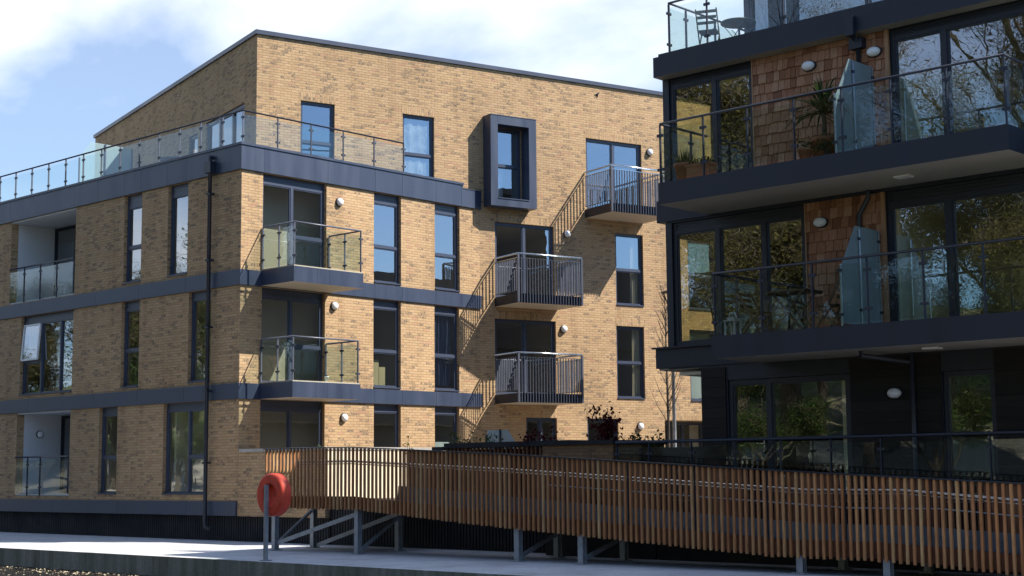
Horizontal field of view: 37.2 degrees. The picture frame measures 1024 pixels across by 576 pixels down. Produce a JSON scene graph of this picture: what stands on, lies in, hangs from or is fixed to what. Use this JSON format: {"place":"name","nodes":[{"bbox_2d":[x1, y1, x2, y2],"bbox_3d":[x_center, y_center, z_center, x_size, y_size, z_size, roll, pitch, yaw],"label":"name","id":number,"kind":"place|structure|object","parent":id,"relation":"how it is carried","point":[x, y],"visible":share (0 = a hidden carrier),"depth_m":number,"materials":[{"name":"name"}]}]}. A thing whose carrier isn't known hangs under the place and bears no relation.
{"place":"outdoors","nodes":[
{"label":"outdoors","id":0,"kind":"place"},
{"bbox_2d":[0,565,150,575],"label":"water","id":1,"kind":"structure","parent":0,"point":[11,572],"depth_m":33.71,"materials":[{"name":"liquid"}]},
{"bbox_2d":[0,565,145,575],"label":"floating petals","id":2,"kind":"object","parent":1,"relation":"on","point":[60,571],"visible":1,"depth_m":33.99,"materials":[{"name":"white plant"}]},
{"bbox_2d":[0,0,743,201],"label":"sky","id":3,"kind":"structure","parent":0,"point":[70,69],"materials":[{"name":"blue"}]},
{"bbox_2d":[0,532,1021,575],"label":"quay","id":4,"kind":"structure","parent":0,"point":[152,556],"depth_m":31.13,"materials":[{"name":"concrete"}]},
{"bbox_2d":[259,485,271,560],"bbox_3d":[-4.915,4.687,30.409,0.180,1.500,0.180,-7,-9,43],"label":"lifebuoy post","id":5,"kind":"object","parent":4,"relation":"on","point":[265,523],"visible":1,"depth_m":30.38,"materials":[{"name":"metal"}]},
{"bbox_2d":[257,473,291,515],"bbox_3d":[-4.789,4.153,30.585,0.860,0.860,0.240,-7,-9,43],"label":"lifebuoy","id":6,"kind":"object","parent":5,"relation":"attached to","point":[280,494],"visible":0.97,"depth_m":30.41,"materials":[{"name":"red plastic"}]},
{"bbox_2d":[0,29,713,544],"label":"brick apartment block","id":7,"kind":"structure","parent":4,"relation":"on","point":[400,247],"depth_m":45.47,"materials":[{"name":"brown brick"}]},
{"bbox_2d":[18,310,73,395],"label":"window","id":8,"kind":"structure","parent":7,"relation":"in","point":[40,320],"depth_m":46.80,"materials":[{"name":"black metal"}]},
{"bbox_2d":[53,225,75,295],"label":"balcony door","id":9,"kind":"structure","parent":7,"relation":"in","point":[74,226],"depth_m":49.32,"materials":[{"name":"grey metal"}]},
{"bbox_2d":[59,416,69,492],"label":"balcony door","id":10,"kind":"structure","parent":7,"relation":"in","point":[63,418],"depth_m":48.18,"materials":[{"name":"grey metal"}]},
{"bbox_2d":[78,144,132,181],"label":"terrace divider","id":11,"kind":"object","parent":7,"relation":"on","point":[104,164],"visible":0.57,"depth_m":47.25,"materials":[{"name":"clear glass"}]},
{"bbox_2d":[97,407,117,494],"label":"window","id":12,"kind":"structure","parent":7,"relation":"in","point":[107,412],"depth_m":43.98,"materials":[{"name":"grey metal"}]},
{"bbox_2d":[119,300,139,388],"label":"window","id":13,"kind":"structure","parent":7,"relation":"in","point":[132,306],"depth_m":43.63,"materials":[{"name":"grey metal"}]},
{"bbox_2d":[122,194,141,283],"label":"window","id":14,"kind":"structure","parent":7,"relation":"in","point":[134,202],"depth_m":43.98,"materials":[{"name":"grey metal"}]},
{"bbox_2d":[160,156,177,160],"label":"terrace table","id":15,"kind":"object","parent":7,"relation":"on","point":[166,158],"visible":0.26,"depth_m":44.55,"materials":[{"name":"grey"}]},
{"bbox_2d":[166,183,187,276],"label":"window","id":16,"kind":"structure","parent":7,"relation":"in","point":[179,191],"depth_m":42.51,"materials":[{"name":"grey metal"}]},
{"bbox_2d":[161,402,203,494],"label":"window","id":17,"kind":"structure","parent":7,"relation":"in","point":[189,407],"depth_m":41.27,"materials":[{"name":"grey metal"}]},
{"bbox_2d":[190,134,197,153],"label":"window","id":18,"kind":"structure","parent":7,"relation":"in","point":[196,136],"depth_m":48.03,"materials":[{"name":"grey metal"}]},
{"bbox_2d":[187,290,210,382],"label":"window","id":19,"kind":"structure","parent":7,"relation":"in","point":[196,296],"depth_m":41.44,"materials":[{"name":"grey metal"}]},
{"bbox_2d":[207,104,244,149],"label":"terrace door","id":20,"kind":"structure","parent":7,"relation":"in","point":[218,120],"depth_m":45.86,"materials":[{"name":"grey metal"}]},
{"bbox_2d":[260,400,321,447],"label":"balcony door","id":21,"kind":"structure","parent":7,"relation":"in","point":[288,407],"depth_m":40.98,"materials":[{"name":"grey metal"}]},
{"bbox_2d":[261,288,322,381],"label":"balcony door","id":22,"kind":"structure","parent":7,"relation":"in","point":[289,296],"depth_m":41.39,"materials":[{"name":"black metal"}]},
{"bbox_2d":[263,174,323,267],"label":"balcony door","id":23,"kind":"structure","parent":7,"relation":"in","point":[268,180],"depth_m":41.80,"materials":[{"name":"grey metal"}]},
{"bbox_2d":[300,101,332,157],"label":"window","id":24,"kind":"structure","parent":7,"relation":"in","point":[307,142],"depth_m":44.52,"materials":[{"name":"grey metal"}]},
{"bbox_2d":[374,404,397,446],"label":"window","id":25,"kind":"structure","parent":7,"relation":"in","point":[378,408],"depth_m":43.72,"materials":[{"name":"grey metal"}]},
{"bbox_2d":[373,299,400,388],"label":"window","id":26,"kind":"structure","parent":7,"relation":"in","point":[378,372],"depth_m":43.83,"materials":[{"name":"grey metal"}]},
{"bbox_2d":[374,193,401,284],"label":"window","id":27,"kind":"structure","parent":7,"relation":"in","point":[379,199],"depth_m":44.35,"materials":[{"name":"grey metal"}]},
{"bbox_2d":[403,114,432,176],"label":"window","id":28,"kind":"structure","parent":7,"relation":"in","point":[417,131],"depth_m":46.26,"materials":[{"name":"blue glass"}]},
{"bbox_2d":[435,406,456,446],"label":"window","id":29,"kind":"structure","parent":7,"relation":"in","point":[439,410],"depth_m":45.38,"materials":[{"name":"grey metal"}]},
{"bbox_2d":[434,305,459,391],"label":"window","id":30,"kind":"structure","parent":7,"relation":"in","point":[443,314],"depth_m":45.71,"materials":[{"name":"black glass"}]},
{"bbox_2d":[435,203,459,291],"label":"window","id":31,"kind":"structure","parent":7,"relation":"in","point":[440,209],"depth_m":46.10,"materials":[{"name":"grey metal"}]},
{"bbox_2d":[498,128,519,198],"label":"window","id":32,"kind":"structure","parent":7,"relation":"in","point":[500,166],"depth_m":47.85,"materials":[{"name":"grey metal"}]},
{"bbox_2d":[495,222,552,296],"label":"balcony door","id":33,"kind":"structure","parent":7,"relation":"in","point":[522,227],"depth_m":47.78,"materials":[{"name":"grey metal"}]},
{"bbox_2d":[495,319,554,394],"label":"balcony door","id":34,"kind":"structure","parent":7,"relation":"in","point":[523,323],"depth_m":47.42,"materials":[{"name":"grey metal"}]},
{"bbox_2d":[526,418,555,440],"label":"balcony door","id":35,"kind":"structure","parent":7,"relation":"in","point":[539,420],"depth_m":47.41,"materials":[{"name":"grey metal"}]},
{"bbox_2d":[587,419,616,438],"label":"window","id":36,"kind":"structure","parent":7,"relation":"in","point":[587,419],"depth_m":48.57,"materials":[{"name":"grey glass"}]},
{"bbox_2d":[586,139,639,208],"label":"balcony door","id":37,"kind":"structure","parent":7,"relation":"in","point":[612,144],"depth_m":50.03,"materials":[{"name":"grey metal"}]},
{"bbox_2d":[615,233,643,306],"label":"window","id":38,"kind":"structure","parent":7,"relation":"in","point":[633,270],"depth_m":50.09,"materials":[{"name":"grey glass"}]},
{"bbox_2d":[616,326,645,398],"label":"window","id":39,"kind":"structure","parent":7,"relation":"in","point":[636,332],"depth_m":49.72,"materials":[{"name":"grey glass"}]},
{"bbox_2d":[687,240,713,310],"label":"window","id":40,"kind":"structure","parent":7,"relation":"in","point":[710,276],"depth_m":51.55,"materials":[{"name":"black glass"}]},
{"bbox_2d":[689,330,713,400],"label":"window","id":41,"kind":"structure","parent":7,"relation":"in","point":[693,334],"depth_m":51.03,"materials":[{"name":"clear glass"}]},
{"bbox_2d":[330,508,545,552],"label":"retaining wall","id":42,"kind":"structure","parent":4,"relation":"on","point":[419,532],"depth_m":34.49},
{"bbox_2d":[539,440,666,559],"bbox_3d":[2.255,4.297,31.180,2.950,2.328,1.780,-7,-9,43],"label":"brick planter","id":43,"kind":"object","parent":4,"relation":"on","point":[598,449],"visible":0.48,"depth_m":30.69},
{"bbox_2d":[584,401,624,439],"bbox_3d":[1.950,3.010,31.892,0.862,1.270,0.658,-1,-7,6],"label":"maple shrub","id":44,"kind":"object","parent":43,"relation":"in","point":[603,427],"visible":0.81,"depth_m":31.83,"materials":[{"name":"red plant"}]},
{"bbox_2d":[628,431,641,439],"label":"broadleaf plant","id":45,"kind":"object","parent":43,"relation":"in","point":[634,438],"visible":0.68,"depth_m":31.18,"materials":[{"name":"green plant"}]},
{"bbox_2d":[640,429,664,452],"bbox_3d":[2.881,3.199,30.953,0.519,0.655,0.382,-3,-7,19],"label":"broadleaf plant","id":46,"kind":"object","parent":43,"relation":"on","point":[652,444],"visible":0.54,"depth_m":30.92,"materials":[{"name":"green plant"}]},
{"bbox_2d":[263,447,1023,575],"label":"timber ramp","id":47,"kind":"structure","parent":4,"relation":"on","point":[710,519],"depth_m":27.31,"materials":[{"name":"brown wood"}]},
{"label":"courtyard","id":48,"kind":"structure","parent":0,"visible":0},
{"bbox_2d":[238,447,431,517],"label":"terrace wall","id":49,"kind":"structure","parent":48,"relation":"on","point":[251,468],"depth_m":38.71,"materials":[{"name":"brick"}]},
{"bbox_2d":[485,429,500,448],"bbox_3d":[-0.276,4.135,35.834,0.920,1.620,0.062,-7,-9,43],"label":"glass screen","id":50,"kind":"object","parent":48,"relation":"on","point":[499,436],"visible":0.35,"depth_m":35.89,"materials":[{"name":"glass"}]},
{"bbox_2d":[432,440,583,498],"bbox_3d":[-0.088,4.127,33.902,4.170,1.383,0.690,-7,-9,43],"label":"timber planter","id":51,"kind":"object","parent":48,"relation":"on","point":[536,450],"visible":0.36,"depth_m":33.65,"materials":[{"name":"brown wood"}]},
{"bbox_2d":[449,431,469,442],"bbox_3d":[-1.321,3.996,35.309,0.778,1.395,0.839,4,-8,-32],"label":"planter shrub","id":52,"kind":"object","parent":51,"relation":"in","point":[453,432],"visible":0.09,"depth_m":35.29,"materials":[{"name":"green plant"}]},
{"bbox_2d":[454,432,477,449],"bbox_3d":[-1.060,3.968,34.904,0.707,1.347,0.750,4,-8,-31],"label":"planter shrub","id":53,"kind":"object","parent":51,"relation":"in","point":[466,439],"visible":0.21,"depth_m":35.05,"materials":[{"name":"green plant"}]},
{"bbox_2d":[487,429,509,452],"bbox_3d":[-0.262,3.839,34.079,1.018,1.394,0.778,-7,-9,43],"label":"planter shrub","id":54,"kind":"object","parent":51,"relation":"in","point":[495,440],"visible":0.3,"depth_m":34.24,"materials":[{"name":"green plant"}]},
{"bbox_2d":[509,426,566,465],"bbox_3d":[0.554,3.714,33.225,1.058,1.421,0.963,-7,-9,43],"label":"maple shrub","id":55,"kind":"object","parent":51,"relation":"in","point":[535,435],"visible":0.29,"depth_m":33.35,"materials":[{"name":"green plant"}]},
{"bbox_2d":[650,286,682,446],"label":"bare sapling","id":56,"kind":"object","parent":48,"relation":"on","point":[668,404],"visible":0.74,"depth_m":46.16,"materials":[{"name":"brown plant"}]},
{"bbox_2d":[639,447,702,499],"bbox_3d":[3.258,3.703,30.257,1.790,1.070,0.070,-7,-9,43],"label":"board fence","id":57,"kind":"object","parent":48,"relation":"on","point":[677,455],"visible":0.17,"depth_m":30.27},
{"bbox_2d":[660,290,681,446],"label":"street lamp","id":58,"kind":"object","parent":48,"relation":"on","point":[674,418],"visible":0.24,"depth_m":46.30,"materials":[{"name":"metal"}]},
{"bbox_2d":[614,0,1023,573],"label":"dark apartment block","id":59,"kind":"structure","parent":48,"relation":"on","point":[899,213],"depth_m":27.91,"materials":[{"name":"paint"}]},
{"bbox_2d":[672,148,697,179],"bbox_3d":[3.259,-2.330,28.854,0.512,0.680,0.594,2,-7,-16],"label":"potted lavender","id":60,"kind":"object","parent":59,"relation":"on","point":[679,167],"visible":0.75,"depth_m":28.70,"materials":[{"name":"ceramic"}]},
{"bbox_2d":[676,87,712,160],"bbox_3d":[3.727,-2.926,31.363,0.075,2.434,1.514,-7,-9,43],"label":"window","id":61,"kind":"structure","parent":59,"relation":"in","point":[692,94],"depth_m":31.64,"materials":[{"name":"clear glass"}]},
{"bbox_2d":[680,232,716,332],"bbox_3d":[3.754,0.022,31.005,0.075,2.474,1.514,-7,-9,43],"label":"window","id":62,"kind":"structure","parent":59,"relation":"in","point":[707,238],"depth_m":31.32,"materials":[{"name":"black glass"}]},
{"bbox_2d":[685,156,717,177],"bbox_3d":[3.546,-2.257,28.519,0.560,0.450,0.280,-7,-9,43],"label":"planter trough","id":63,"kind":"object","parent":59,"relation":"on","point":[694,169],"visible":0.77,"depth_m":28.41,"materials":[{"name":"ceramic"}]},
{"bbox_2d":[695,7,719,43],"bbox_3d":[3.971,-5.155,30.737,0.442,0.879,0.551,-3,-7,18],"label":"folding chair","id":64,"kind":"object","parent":59,"relation":"on","point":[710,31],"visible":0.83,"depth_m":30.60,"materials":[{"name":"grey metal"}]},
{"bbox_2d":[670,62,753,180],"bbox_3d":[3.963,-3.090,30.032,1.994,2.434,0.078,-7,-9,43],"label":"corner window","id":65,"kind":"structure","parent":59,"relation":"in","point":[713,77],"depth_m":30.02,"materials":[{"name":"black metal"}]},
{"bbox_2d":[710,304,736,333],"bbox_3d":[4.255,0.793,30.416,0.442,0.879,0.551,-3,-8,23],"label":"folding chair","id":66,"kind":"object","parent":59,"relation":"on","point":[726,313],"visible":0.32,"depth_m":30.23,"materials":[{"name":"grey wood"}]},
{"bbox_2d":[723,312,741,334],"bbox_3d":[4.026,0.663,27.738,0.250,0.436,0.250,-7,-9,43],"label":"candle lantern","id":67,"kind":"object","parent":59,"relation":"on","point":[732,320],"visible":0.77,"depth_m":27.71,"materials":[{"name":"metal"}]},
{"bbox_2d":[720,17,755,35],"bbox_3d":[4.625,-5.061,31.057,0.730,0.742,0.730,-7,-9,43],"label":"bistro table","id":68,"kind":"object","parent":59,"relation":"on","point":[738,23],"visible":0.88,"depth_m":31.02,"materials":[{"name":"grey metal"}]},
{"bbox_2d":[673,205,807,345],"bbox_3d":[4.385,-0.189,29.309,3.074,2.474,0.078,-7,-9,43],"label":"corner window","id":69,"kind":"structure","parent":59,"relation":"in","point":[763,218],"depth_m":29.52,"materials":[{"name":"black metal"}]},
{"bbox_2d":[735,290,771,333],"bbox_3d":[4.470,0.473,27.962,0.551,0.879,0.442,-7,-9,43],"label":"folding chair","id":70,"kind":"object","parent":59,"relation":"on","point":[746,307],"visible":0.8,"depth_m":27.98,"materials":[{"name":"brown wood"}]},
{"bbox_2d":[749,0,770,31],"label":"window","id":71,"kind":"structure","parent":59,"relation":"in","point":[751,2],"depth_m":32.60,"materials":[{"name":"grey metal"}]},
{"bbox_2d":[779,0,788,24],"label":"window","id":72,"kind":"structure","parent":59,"relation":"in","point":[780,1],"depth_m":32.06,"materials":[{"name":"grey metal"}]},
{"bbox_2d":[729,374,853,498],"bbox_3d":[5.165,2.782,28.241,2.634,2.244,0.078,-7,-9,43],"label":"terrace door","id":73,"kind":"structure","parent":59,"relation":"in","point":[770,395],"depth_m":28.50,"materials":[{"name":"black metal"}]},
{"bbox_2d":[765,288,822,330],"bbox_3d":[5.073,0.446,27.331,0.850,0.769,0.600,-7,-9,43],"label":"folding table","id":74,"kind":"object","parent":59,"relation":"on","point":[785,293],"visible":0.85,"depth_m":27.31,"materials":[{"name":"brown wood"}]},
{"bbox_2d":[795,132,814,158],"bbox_3d":[5.163,-2.505,26.907,0.343,0.525,0.390,0,-7,-1],"label":"flower pot","id":75,"kind":"object","parent":59,"relation":"on","point":[805,152],"visible":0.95,"depth_m":26.79,"materials":[{"name":"ceramic"}]},
{"bbox_2d":[779,75,863,156],"bbox_3d":[5.498,-3.032,27.127,1.503,1.617,1.626,-4,-8,24],"label":"potted palm","id":76,"kind":"object","parent":59,"relation":"on","point":[823,104],"visible":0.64,"depth_m":26.99,"materials":[{"name":"plant"}]},
{"bbox_2d":[812,130,834,154],"bbox_3d":[5.444,-2.503,26.532,0.467,0.439,0.502,-7,-9,43],"label":"trailing plant","id":77,"kind":"object","parent":59,"relation":"on","point":[826,150],"visible":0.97,"depth_m":26.50,"materials":[{"name":"green plant"}]},
{"bbox_2d":[816,279,844,327],"bbox_3d":[5.676,0.326,26.846,0.551,0.879,0.442,-7,-9,43],"label":"folding chair","id":78,"kind":"object","parent":59,"relation":"on","point":[829,306],"visible":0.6,"depth_m":26.73,"materials":[{"name":"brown wood"}]},
{"bbox_2d":[794,0,870,20],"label":"window","id":79,"kind":"structure","parent":59,"relation":"in","point":[796,2],"depth_m":31.86,"materials":[{"name":"grey metal"}]},
{"bbox_2d":[886,173,1023,321],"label":"balcony door","id":80,"kind":"structure","parent":59,"relation":"in","point":[947,194],"depth_m":26.37,"materials":[{"name":"black metal"}]},
{"bbox_2d":[890,0,1023,142],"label":"balcony door","id":81,"kind":"structure","parent":59,"relation":"in","point":[943,26],"depth_m":26.70,"materials":[{"name":"black metal"}]},
{"bbox_2d":[943,369,998,499],"bbox_3d":[7.802,2.492,25.799,0.924,2.184,0.075,-7,-9,43],"label":"window","id":82,"kind":"structure","parent":59,"relation":"in","point":[948,421],"depth_m":25.99,"materials":[{"name":"black metal"}]}
]}

